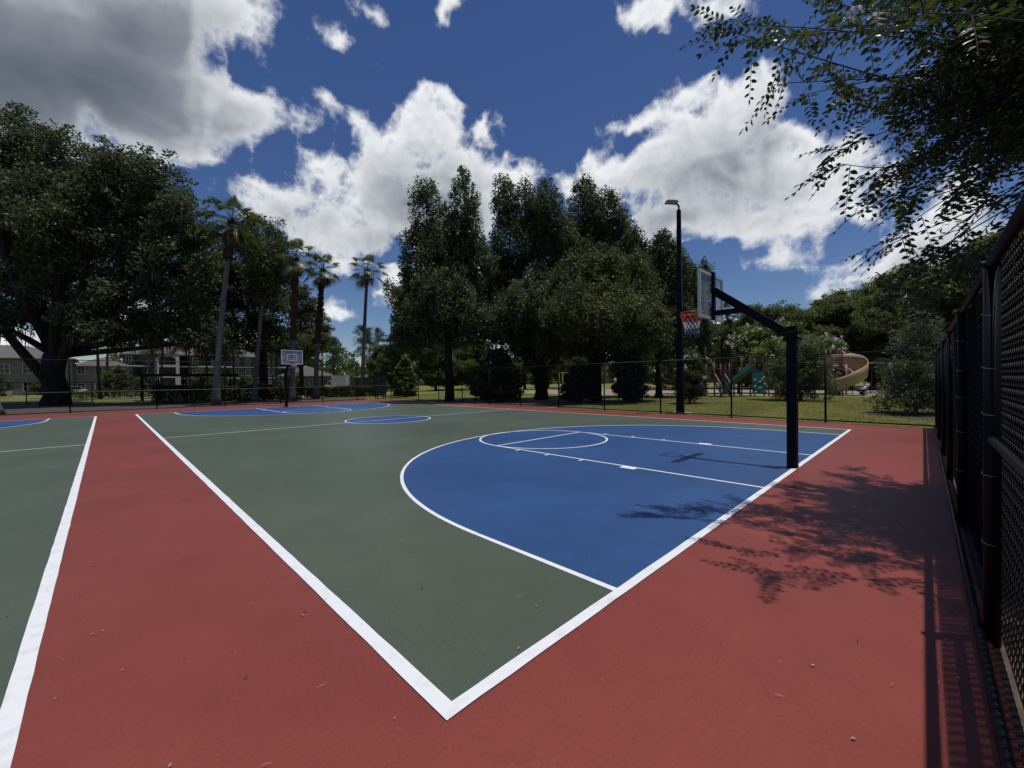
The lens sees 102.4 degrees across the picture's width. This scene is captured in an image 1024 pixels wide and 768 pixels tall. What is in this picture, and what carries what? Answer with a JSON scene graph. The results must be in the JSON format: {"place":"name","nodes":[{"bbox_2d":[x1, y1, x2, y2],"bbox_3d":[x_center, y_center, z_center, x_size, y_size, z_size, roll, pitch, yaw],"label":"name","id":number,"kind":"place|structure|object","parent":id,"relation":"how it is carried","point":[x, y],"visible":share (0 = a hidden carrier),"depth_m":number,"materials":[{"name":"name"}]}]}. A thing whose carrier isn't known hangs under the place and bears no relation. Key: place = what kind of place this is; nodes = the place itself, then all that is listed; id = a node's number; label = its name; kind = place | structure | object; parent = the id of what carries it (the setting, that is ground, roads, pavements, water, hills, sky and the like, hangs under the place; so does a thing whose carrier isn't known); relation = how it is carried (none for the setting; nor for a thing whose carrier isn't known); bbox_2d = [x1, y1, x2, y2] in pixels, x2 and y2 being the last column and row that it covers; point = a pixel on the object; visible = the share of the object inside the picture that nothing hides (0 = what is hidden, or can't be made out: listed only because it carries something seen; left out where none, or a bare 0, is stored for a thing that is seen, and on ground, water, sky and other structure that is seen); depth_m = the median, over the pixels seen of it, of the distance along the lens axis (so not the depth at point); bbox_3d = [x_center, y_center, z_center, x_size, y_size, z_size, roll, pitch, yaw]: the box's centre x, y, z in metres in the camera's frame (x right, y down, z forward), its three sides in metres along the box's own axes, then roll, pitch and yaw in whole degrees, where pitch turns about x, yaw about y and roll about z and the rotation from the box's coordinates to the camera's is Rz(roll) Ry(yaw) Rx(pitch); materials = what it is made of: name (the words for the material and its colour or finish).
{"place":"outdoors","nodes":[
{"label":"outdoors","id":0,"kind":"place"},
{"bbox_2d":[0,390,388,402],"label":"road","id":1,"kind":"structure","parent":0,"point":[87,399],"depth_m":47.38,"materials":[{"name":"asphalt"}]},
{"bbox_2d":[325,375,349,387],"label":"box truck","id":2,"kind":"object","parent":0,"point":[336,380],"visible":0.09,"depth_m":74.07,"materials":[{"name":"white paint"}]},
{"bbox_2d":[0,381,934,427],"bbox_3d":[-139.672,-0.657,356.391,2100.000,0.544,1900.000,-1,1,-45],"label":"lawn","id":3,"kind":"structure","parent":0,"point":[465,389],"depth_m":39.16,"materials":[{"name":"green plant"}]},
{"bbox_2d":[0,373,16,396],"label":"leafy shrub","id":4,"kind":"object","parent":3,"relation":"on","point":[1,378],"visible":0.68,"depth_m":59.21,"materials":[{"name":"green plant"}]},
{"bbox_2d":[25,381,72,395],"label":"leafy shrub","id":5,"kind":"object","parent":3,"relation":"on","point":[36,389],"visible":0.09,"depth_m":53.57,"materials":[{"name":"green plant"}]},
{"bbox_2d":[0,345,132,394],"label":"apartment building","id":6,"kind":"structure","parent":3,"relation":"on","point":[7,352],"depth_m":76.38,"materials":[{"name":"beige paint"}]},
{"bbox_2d":[0,364,9,372],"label":"window","id":7,"kind":"structure","parent":6,"relation":"in","point":[6,369],"depth_m":72.13,"materials":[{"name":"glass"}]},
{"bbox_2d":[0,381,143,404],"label":"clipped hedge","id":8,"kind":"object","parent":3,"relation":"on","point":[72,390],"visible":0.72,"depth_m":38.05,"materials":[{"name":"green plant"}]},
{"bbox_2d":[82,283,105,398],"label":"pine tree","id":9,"kind":"object","parent":3,"relation":"on","point":[98,376],"depth_m":49.13,"materials":[{"name":"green plant"}]},
{"bbox_2d":[95,365,144,394],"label":"leafy shrub","id":10,"kind":"object","parent":3,"relation":"on","point":[133,378],"visible":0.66,"depth_m":63.12,"materials":[{"name":"green plant"}]},
{"bbox_2d":[71,387,225,398],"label":"clipped hedge","id":11,"kind":"object","parent":3,"relation":"on","point":[95,395],"visible":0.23,"depth_m":53.04,"materials":[{"name":"green plant"}]},
{"bbox_2d":[130,373,167,393],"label":"leafy shrub","id":12,"kind":"object","parent":3,"relation":"on","point":[145,382],"visible":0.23,"depth_m":74.24,"materials":[{"name":"green plant"}]},
{"bbox_2d":[137,338,166,392],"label":"pine tree","id":13,"kind":"object","parent":3,"relation":"on","point":[143,358],"visible":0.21,"depth_m":70.19,"materials":[{"name":"green plant"}]},
{"bbox_2d":[142,336,182,394],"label":"pine tree","id":14,"kind":"object","parent":3,"relation":"on","point":[154,357],"visible":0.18,"depth_m":48.60,"materials":[{"name":"green plant"}]},
{"bbox_2d":[136,374,237,400],"bbox_3d":[-34.720,0.298,44.339,8.400,2.730,2.850,-1,1,-45],"label":"shelter","id":15,"kind":"object","parent":3,"relation":"on","point":[200,375],"visible":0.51,"depth_m":43.15,"materials":[{"name":"black paint"}]},
{"bbox_2d":[187,368,212,386],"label":"leafy shrub","id":16,"kind":"object","parent":3,"relation":"on","point":[198,382],"visible":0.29,"depth_m":81.23,"materials":[{"name":"green plant"}]},
{"bbox_2d":[119,342,314,391],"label":"apartment building","id":17,"kind":"structure","parent":3,"relation":"on","point":[132,358],"depth_m":100.12,"materials":[{"name":"beige paint"}]},
{"bbox_2d":[224,309,241,385],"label":"pine tree","id":18,"kind":"object","parent":3,"relation":"on","point":[233,367],"visible":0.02,"depth_m":60.39,"materials":[{"name":"green plant"}]},
{"bbox_2d":[227,372,253,385],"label":"leafy shrub","id":19,"kind":"object","parent":3,"relation":"on","point":[243,381],"visible":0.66,"depth_m":82.89,"materials":[{"name":"green plant"}]},
{"bbox_2d":[189,211,309,394],"bbox_3d":[-26.471,-8.646,42.417,11.596,20.772,20.093,-1,1,-45],"label":"live oak","id":20,"kind":"object","parent":3,"relation":"on","point":[247,290],"visible":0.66,"depth_m":43.36,"materials":[{"name":"green plant"}]},
{"bbox_2d":[268,335,285,383],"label":"pine tree","id":21,"kind":"object","parent":3,"relation":"on","point":[272,357],"visible":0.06,"depth_m":62.54,"materials":[{"name":"plant"}]},
{"bbox_2d":[275,371,308,389],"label":"leafy shrub","id":22,"kind":"object","parent":3,"relation":"on","point":[288,380],"visible":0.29,"depth_m":72.66,"materials":[{"name":"green plant"}]},
{"bbox_2d":[275,365,330,388],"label":"house","id":23,"kind":"structure","parent":3,"relation":"on","point":[308,379],"depth_m":82.43,"materials":[{"name":"beige paint"}]},
{"bbox_2d":[275,279,335,394],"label":"evergreen tree","id":24,"kind":"object","parent":3,"relation":"on","point":[307,310],"visible":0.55,"depth_m":55.02,"materials":[{"name":"plant"}]},
{"bbox_2d":[325,336,342,374],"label":"pine tree","id":25,"kind":"object","parent":3,"relation":"on","point":[330,362],"visible":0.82,"depth_m":80.07,"materials":[{"name":"green plant"}]},
{"bbox_2d":[323,340,344,374],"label":"pine tree","id":26,"kind":"object","parent":3,"relation":"on","point":[326,358],"visible":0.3,"depth_m":88.32,"materials":[{"name":"green plant"}]},
{"bbox_2d":[304,384,381,397],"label":"clipped hedge","id":27,"kind":"object","parent":3,"relation":"on","point":[325,391],"visible":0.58,"depth_m":45.62,"materials":[{"name":"green plant"}]},
{"bbox_2d":[351,324,377,359],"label":"pine tree","id":28,"kind":"object","parent":3,"relation":"on","point":[358,349],"visible":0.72,"depth_m":76.14,"materials":[{"name":"green plant"}]},
{"bbox_2d":[349,253,388,386],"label":"palm tree","id":29,"kind":"object","parent":3,"relation":"on","point":[366,279],"visible":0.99,"depth_m":48.01,"materials":[{"name":"plant"}]},
{"bbox_2d":[365,327,375,385],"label":"pine tree","id":30,"kind":"object","parent":3,"relation":"on","point":[372,343],"visible":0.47,"depth_m":81.25,"materials":[{"name":"green plant"}]},
{"bbox_2d":[352,373,389,389],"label":"house","id":31,"kind":"structure","parent":3,"relation":"on","point":[359,380],"depth_m":86.12,"materials":[{"name":"grey"}]},
{"bbox_2d":[372,327,385,345],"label":"pine tree","id":32,"kind":"object","parent":3,"relation":"on","point":[379,335],"visible":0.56,"depth_m":86.51,"materials":[{"name":"green plant"}]},
{"bbox_2d":[365,344,394,389],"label":"broadleaf tree","id":33,"kind":"object","parent":3,"relation":"on","point":[378,358],"visible":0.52,"depth_m":66.87,"materials":[{"name":"plant"}]},
{"bbox_2d":[374,372,386,398],"bbox_3d":[-12.838,0.135,40.123,1.080,2.620,0.690,-1,1,-45],"label":"utility cabinet","id":34,"kind":"object","parent":3,"relation":"on","point":[379,378],"visible":0.68,"depth_m":39.86,"materials":[{"name":"metal"}]},
{"bbox_2d":[389,354,419,396],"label":"conical shrub","id":35,"kind":"object","parent":3,"relation":"on","point":[402,366],"visible":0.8,"depth_m":41.56,"materials":[{"name":"green plant"}]},
{"bbox_2d":[383,279,443,388],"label":"leafy tree","id":36,"kind":"object","parent":3,"relation":"on","point":[429,353],"visible":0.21,"depth_m":46.63,"materials":[{"name":"green plant"}]},
{"bbox_2d":[412,347,455,390],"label":"broadleaf tree","id":37,"kind":"object","parent":3,"relation":"on","point":[428,370],"visible":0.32,"depth_m":67.07,"materials":[{"name":"plant"}]},
{"bbox_2d":[433,339,466,386],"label":"broadleaf tree","id":38,"kind":"object","parent":3,"relation":"on","point":[455,367],"visible":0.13,"depth_m":73.03,"materials":[{"name":"plant"}]},
{"bbox_2d":[452,343,491,387],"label":"broadleaf tree","id":39,"kind":"object","parent":3,"relation":"on","point":[472,361],"visible":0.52,"depth_m":68.36,"materials":[{"name":"plant"}]},
{"bbox_2d":[104,344,864,385],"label":"treeline","id":40,"kind":"object","parent":3,"relation":"on","point":[326,367],"visible":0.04,"depth_m":134.05,"materials":[{"name":"plant"}]},
{"bbox_2d":[470,172,583,399],"bbox_3d":[0.826,-8.261,34.421,10.026,19.472,10.187,0,1,31],"label":"oak tree","id":41,"kind":"object","parent":3,"relation":"on","point":[538,232],"visible":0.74,"depth_m":34.03,"materials":[{"name":"green plant"}]},
{"bbox_2d":[507,353,551,388],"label":"broadleaf tree","id":42,"kind":"object","parent":3,"relation":"on","point":[516,363],"visible":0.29,"depth_m":68.58,"materials":[{"name":"plant"}]},
{"bbox_2d":[560,353,606,381],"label":"broadleaf tree","id":43,"kind":"object","parent":3,"relation":"on","point":[569,363],"visible":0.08,"depth_m":59.06,"materials":[{"name":"plant"}]},
{"bbox_2d":[555,172,658,367],"bbox_3d":[8.435,-9.335,38.349,9.772,21.345,10.325,-1,1,-45],"label":"oak tree","id":44,"kind":"object","parent":3,"relation":"on","point":[597,229],"visible":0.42,"depth_m":37.60,"materials":[{"name":"green plant"}]},
{"bbox_2d":[606,354,650,384],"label":"broadleaf tree","id":45,"kind":"object","parent":3,"relation":"on","point":[610,377],"visible":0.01,"depth_m":69.99,"materials":[{"name":"plant"}]},
{"bbox_2d":[390,348,934,426],"bbox_3d":[0.917,0.161,25.710,0.093,2.555,35.560,-1,1,-44],"label":"chain link fence","id":46,"kind":"object","parent":3,"relation":"on","point":[825,399],"visible":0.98,"depth_m":18.14,"materials":[{"name":"black metal"}]},
{"bbox_2d":[641,227,702,397],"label":"oak tree","id":47,"kind":"object","parent":3,"relation":"on","point":[661,250],"visible":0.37,"depth_m":34.98,"materials":[{"name":"green plant"}]},
{"bbox_2d":[667,412,693,414],"bbox_3d":[7.875,1.372,19.264,0.900,0.070,0.900,-1,1,-45],"label":"concrete pad","id":48,"kind":"object","parent":3,"relation":"on","point":[680,413],"visible":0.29,"depth_m":18.99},
{"bbox_2d":[665,199,684,412],"bbox_3d":[7.620,-3.566,19.240,0.823,9.982,0.430,-1,1,9],"label":"court lamp","id":49,"kind":"object","parent":48,"relation":"on","point":[679,334],"visible":0.96,"depth_m":19.11,"materials":[{"name":"metal"}]},
{"bbox_2d":[642,325,719,388],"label":"broadleaf tree","id":50,"kind":"object","parent":3,"relation":"on","point":[651,377],"visible":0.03,"depth_m":58.38,"materials":[{"name":"plant"}]},
{"bbox_2d":[443,397,934,420],"bbox_3d":[7.452,1.214,28.950,32.567,0.163,12.969,0,1,39],"label":"planting bed","id":51,"kind":"object","parent":3,"relation":"on","point":[543,402],"visible":0.44,"depth_m":27.33,"materials":[{"name":"soil"}]},
{"bbox_2d":[382,164,504,401],"bbox_3d":[-5.458,-7.753,32.673,9.903,18.651,8.403,-1,1,16],"label":"oak tree","id":52,"kind":"object","parent":51,"relation":"on","point":[446,299],"visible":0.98,"depth_m":31.69,"materials":[{"name":"green plant"}]},
{"bbox_2d":[469,346,524,401],"bbox_3d":[-1.071,-0.719,31.527,4.252,4.499,3.720,-1,1,-20],"label":"dark shrub","id":53,"kind":"object","parent":51,"relation":"on","point":[498,358],"visible":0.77,"depth_m":30.86,"materials":[{"name":"green plant"}]},
{"bbox_2d":[559,362,601,401],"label":"dark shrub","id":54,"kind":"object","parent":51,"relation":"on","point":[577,388],"visible":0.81,"depth_m":29.49,"materials":[{"name":"green plant"}]},
{"bbox_2d":[530,241,675,400],"bbox_3d":[6.353,-4.772,29.995,10.458,12.432,9.884,-1,1,9],"label":"oak tree","id":55,"kind":"object","parent":51,"relation":"on","point":[603,313],"visible":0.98,"depth_m":28.64,"materials":[{"name":"green plant"}]},
{"bbox_2d":[610,346,650,401],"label":"dark shrub","id":56,"kind":"object","parent":51,"relation":"on","point":[632,355],"visible":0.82,"depth_m":28.38,"materials":[{"name":"green plant"}]},
{"bbox_2d":[671,348,708,402],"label":"leafy shrub","id":57,"kind":"object","parent":51,"relation":"on","point":[695,365],"visible":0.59,"depth_m":25.06,"materials":[{"name":"green plant"}]},
{"bbox_2d":[761,333,850,400],"bbox_3d":[18.256,-1.056,25.864,4.162,4.598,4.468,-1,1,-45],"label":"leafy shrub","id":58,"kind":"object","parent":51,"relation":"on","point":[810,345],"visible":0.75,"depth_m":25.48,"materials":[{"name":"green plant"}]},
{"bbox_2d":[685,255,719,395],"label":"oak tree","id":59,"kind":"object","parent":3,"relation":"on","point":[702,342],"visible":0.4,"depth_m":37.49,"materials":[{"name":"green plant"}]},
{"bbox_2d":[700,321,751,387],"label":"broadleaf tree","id":60,"kind":"object","parent":3,"relation":"on","point":[711,350],"visible":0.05,"depth_m":59.70,"materials":[{"name":"plant"}]},
{"bbox_2d":[525,388,932,395],"bbox_3d":[25.435,0.837,51.132,49.336,0.001,30.767,0,1,28],"label":"playground surface","id":61,"kind":"object","parent":3,"relation":"on","point":[745,391],"depth_m":45.63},
{"bbox_2d":[654,339,715,384],"bbox_3d":[17.581,-2.541,42.706,6.070,7.436,4.176,-1,1,-9],"label":"crape myrtle","id":62,"kind":"object","parent":61,"relation":"on","point":[667,377],"visible":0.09,"depth_m":42.02,"materials":[{"name":"plant"}]},
{"bbox_2d":[710,325,740,393],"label":"palm tree","id":63,"kind":"object","parent":61,"relation":"on","point":[724,347],"visible":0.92,"depth_m":40.92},
{"bbox_2d":[716,302,744,380],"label":"palm tree","id":64,"kind":"object","parent":61,"relation":"on","point":[728,321],"visible":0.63,"depth_m":43.08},
{"bbox_2d":[707,323,767,392],"bbox_3d":[23.475,-2.566,42.507,7.028,7.343,4.786,-1,1,-3],"label":"crape myrtle","id":65,"kind":"object","parent":61,"relation":"on","point":[747,339],"visible":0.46,"depth_m":41.71,"materials":[{"name":"plant"}]},
{"bbox_2d":[705,355,775,396],"bbox_3d":[20.352,-0.692,35.797,6.002,3.560,2.858,-1,1,-3],"label":"play structure","id":66,"kind":"object","parent":61,"relation":"on","point":[756,380],"visible":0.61,"depth_m":35.59,"materials":[{"name":"teal plastic"}]},
{"bbox_2d":[752,317,801,384],"bbox_3d":[26.434,-2.738,40.669,6.083,7.654,4.595,-1,1,10],"label":"crape myrtle","id":67,"kind":"object","parent":61,"relation":"on","point":[781,321],"visible":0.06,"depth_m":40.33,"materials":[{"name":"plant"}]},
{"bbox_2d":[817,332,849,393],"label":"crape myrtle","id":68,"kind":"object","parent":61,"relation":"on","point":[836,345],"visible":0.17,"depth_m":38.09,"materials":[{"name":"plant"}]},
{"bbox_2d":[732,299,801,386],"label":"broadleaf tree","id":69,"kind":"object","parent":3,"relation":"on","point":[773,312],"visible":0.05,"depth_m":55.62,"materials":[{"name":"plant"}]},
{"bbox_2d":[748,321,830,399],"bbox_3d":[19.178,-1.546,28.705,5.535,5.709,3.869,-1,1,-11],"label":"leafy shrub","id":70,"kind":"object","parent":3,"relation":"on","point":[775,339],"visible":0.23,"depth_m":28.24,"materials":[{"name":"green plant"}]},
{"bbox_2d":[759,308,836,346],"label":"broadleaf tree","id":71,"kind":"object","parent":3,"relation":"on","point":[802,316],"visible":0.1,"depth_m":50.98,"materials":[{"name":"plant"}]},
{"bbox_2d":[805,287,867,351],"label":"broadleaf tree","id":72,"kind":"object","parent":3,"relation":"on","point":[816,303],"visible":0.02,"depth_m":52.88,"materials":[{"name":"plant"}]},
{"bbox_2d":[812,295,904,388],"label":"broadleaf tree","id":73,"kind":"object","parent":3,"relation":"on","point":[849,313],"visible":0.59,"depth_m":49.01,"materials":[{"name":"plant"}]},
{"bbox_2d":[844,276,887,387],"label":"broadleaf tree","id":74,"kind":"object","parent":3,"relation":"on","point":[864,291],"visible":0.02,"depth_m":53.80,"materials":[{"name":"plant"}]},
{"bbox_2d":[843,288,924,385],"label":"broadleaf tree","id":75,"kind":"object","parent":3,"relation":"on","point":[881,343],"visible":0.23,"depth_m":47.04,"materials":[{"name":"plant"}]},
{"bbox_2d":[859,307,948,414],"bbox_3d":[16.594,-0.932,16.767,2.919,4.641,3.842,-42,41,-89],"label":"sparse shrub","id":76,"kind":"object","parent":3,"relation":"on","point":[926,335],"visible":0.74,"depth_m":16.64,"materials":[{"name":"green plant"}]},
{"bbox_2d":[867,261,943,373],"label":"broadleaf tree","id":77,"kind":"object","parent":3,"relation":"on","point":[893,272],"visible":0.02,"depth_m":49.80,"materials":[{"name":"plant"}]},
{"bbox_2d":[863,273,978,381],"bbox_3d":[47.096,-6.015,45.227,12.209,13.642,14.784,-1,1,-13],"label":"broadleaf tree","id":78,"kind":"object","parent":3,"relation":"on","point":[945,323],"visible":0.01,"depth_m":43.67,"materials":[{"name":"plant"}]},
{"bbox_2d":[891,234,1016,347],"bbox_3d":[46.881,-7.196,39.904,14.303,16.141,12.102,-1,1,-17],"label":"broadleaf tree","id":79,"kind":"object","parent":3,"relation":"on","point":[941,297],"visible":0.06,"depth_m":40.17,"materials":[{"name":"plant"}]},
{"bbox_2d":[941,229,1023,336],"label":"broadleaf tree","id":80,"kind":"object","parent":3,"relation":"on","point":[966,291],"visible":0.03,"depth_m":36.81,"materials":[{"name":"plant"}]},
{"bbox_2d":[0,0,996,354],"bbox_3d":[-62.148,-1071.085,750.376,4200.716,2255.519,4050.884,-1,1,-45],"label":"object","id":81,"kind":"structure","parent":0,"point":[128,72],"depth_m":1962.28,"materials":[{"name":"white"}]},
{"bbox_2d":[0,399,1023,767],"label":"court","id":82,"kind":"object","parent":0,"point":[238,641],"visible":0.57,"depth_m":2.53,"materials":[{"name":"red paint"}]},
{"bbox_2d":[281,350,302,406],"bbox_3d":[-14.696,-0.347,27.628,2.106,3.820,1.250,1,1,65],"label":"basketball hoop","id":83,"kind":"object","parent":82,"relation":"on","point":[291,361],"visible":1,"depth_m":27.65,"materials":[{"name":"black paint"}]},
{"bbox_2d":[0,403,839,587],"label":"court blue paint","id":84,"kind":"object","parent":82,"relation":"on","point":[600,514],"visible":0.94,"depth_m":6.67,"materials":[{"name":"paint"}]},
{"bbox_2d":[0,402,846,720],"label":"court green paint","id":85,"kind":"object","parent":82,"relation":"on","point":[466,618],"visible":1,"depth_m":4.91,"materials":[{"name":"paint"}]},
{"bbox_2d":[0,402,850,767],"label":"court markings","id":86,"kind":"object","parent":82,"relation":"on","point":[24,668],"visible":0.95,"depth_m":3.02,"materials":[{"name":"white paint"}]},
{"bbox_2d":[0,400,969,766],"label":"leaf litter","id":87,"kind":"object","parent":82,"relation":"on","point":[648,520],"visible":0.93,"depth_m":3.16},
{"bbox_2d":[680,268,802,468],"bbox_3d":[4.309,-0.374,8.111,2.106,3.820,1.250,1,1,65],"label":"basketball hoop","id":88,"kind":"object","parent":82,"relation":"on","point":[792,337],"visible":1,"depth_m":7.57,"materials":[{"name":"black paint"}]},
{"bbox_2d":[933,194,1023,767],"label":"chain link fence","id":89,"kind":"object","parent":82,"relation":"on","point":[973,397],"visible":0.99,"depth_m":2.56,"materials":[{"name":"black metal"}]},
{"bbox_2d":[0,397,1023,764],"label":"mulch bed","id":90,"kind":"object","parent":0,"point":[1012,695],"visible":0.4,"depth_m":4.14,"materials":[{"name":"soil"}]},
{"bbox_2d":[0,100,233,405],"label":"live oak","id":91,"kind":"object","parent":90,"relation":"on","point":[61,220],"visible":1,"depth_m":33.68,"materials":[{"name":"green plant"}]},
{"bbox_2d":[0,359,390,414],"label":"chain link fence","id":92,"kind":"object","parent":90,"relation":"on","point":[224,386],"visible":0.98,"depth_m":27.79,"materials":[{"name":"black metal"}]},
{"bbox_2d":[151,383,302,402],"bbox_3d":[-26.420,0.767,38.793,12.029,1.774,1.815,-1,1,-17],"label":"clipped hedge","id":93,"kind":"object","parent":90,"relation":"on","point":[265,387],"visible":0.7,"depth_m":38.09,"materials":[{"name":"green plant"}]},
{"bbox_2d":[200,194,268,404],"bbox_3d":[-22.065,-6.756,32.897,4.705,16.988,4.574,-1,1,-45],"label":"palm tree","id":94,"kind":"object","parent":90,"relation":"on","point":[232,235],"visible":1,"depth_m":32.67,"materials":[{"name":"plant"}]},
{"bbox_2d":[250,262,271,401],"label":"palm tree","id":95,"kind":"object","parent":90,"relation":"on","point":[257,357],"visible":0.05,"depth_m":37.62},
{"bbox_2d":[271,237,318,400],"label":"palm tree","id":96,"kind":"object","parent":90,"relation":"on","point":[295,271],"visible":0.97,"depth_m":36.87,"materials":[{"name":"plant"}]},
{"bbox_2d":[300,251,340,398],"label":"palm tree","id":97,"kind":"object","parent":90,"relation":"on","point":[321,280],"visible":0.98,"depth_m":41.31,"materials":[{"name":"plant"}]},
{"bbox_2d":[679,0,1023,337],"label":"crape myrtle","id":98,"kind":"object","parent":90,"relation":"on","point":[982,74],"visible":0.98,"depth_m":4.63,"materials":[{"name":"green plant"}]},
{"bbox_2d":[1002,329,1023,502],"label":"overgrown hedge","id":99,"kind":"object","parent":90,"relation":"on","point":[1015,410],"visible":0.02,"depth_m":5.70,"materials":[{"name":"green plant"}]},
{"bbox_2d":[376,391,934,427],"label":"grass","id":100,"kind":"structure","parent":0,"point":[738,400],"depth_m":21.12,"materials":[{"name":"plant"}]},
{"bbox_2d":[814,348,868,394],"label":"slide tower","id":101,"kind":"structure","parent":0,"point":[846,366],"depth_m":35.16,"materials":[{"name":"beige plastic"}]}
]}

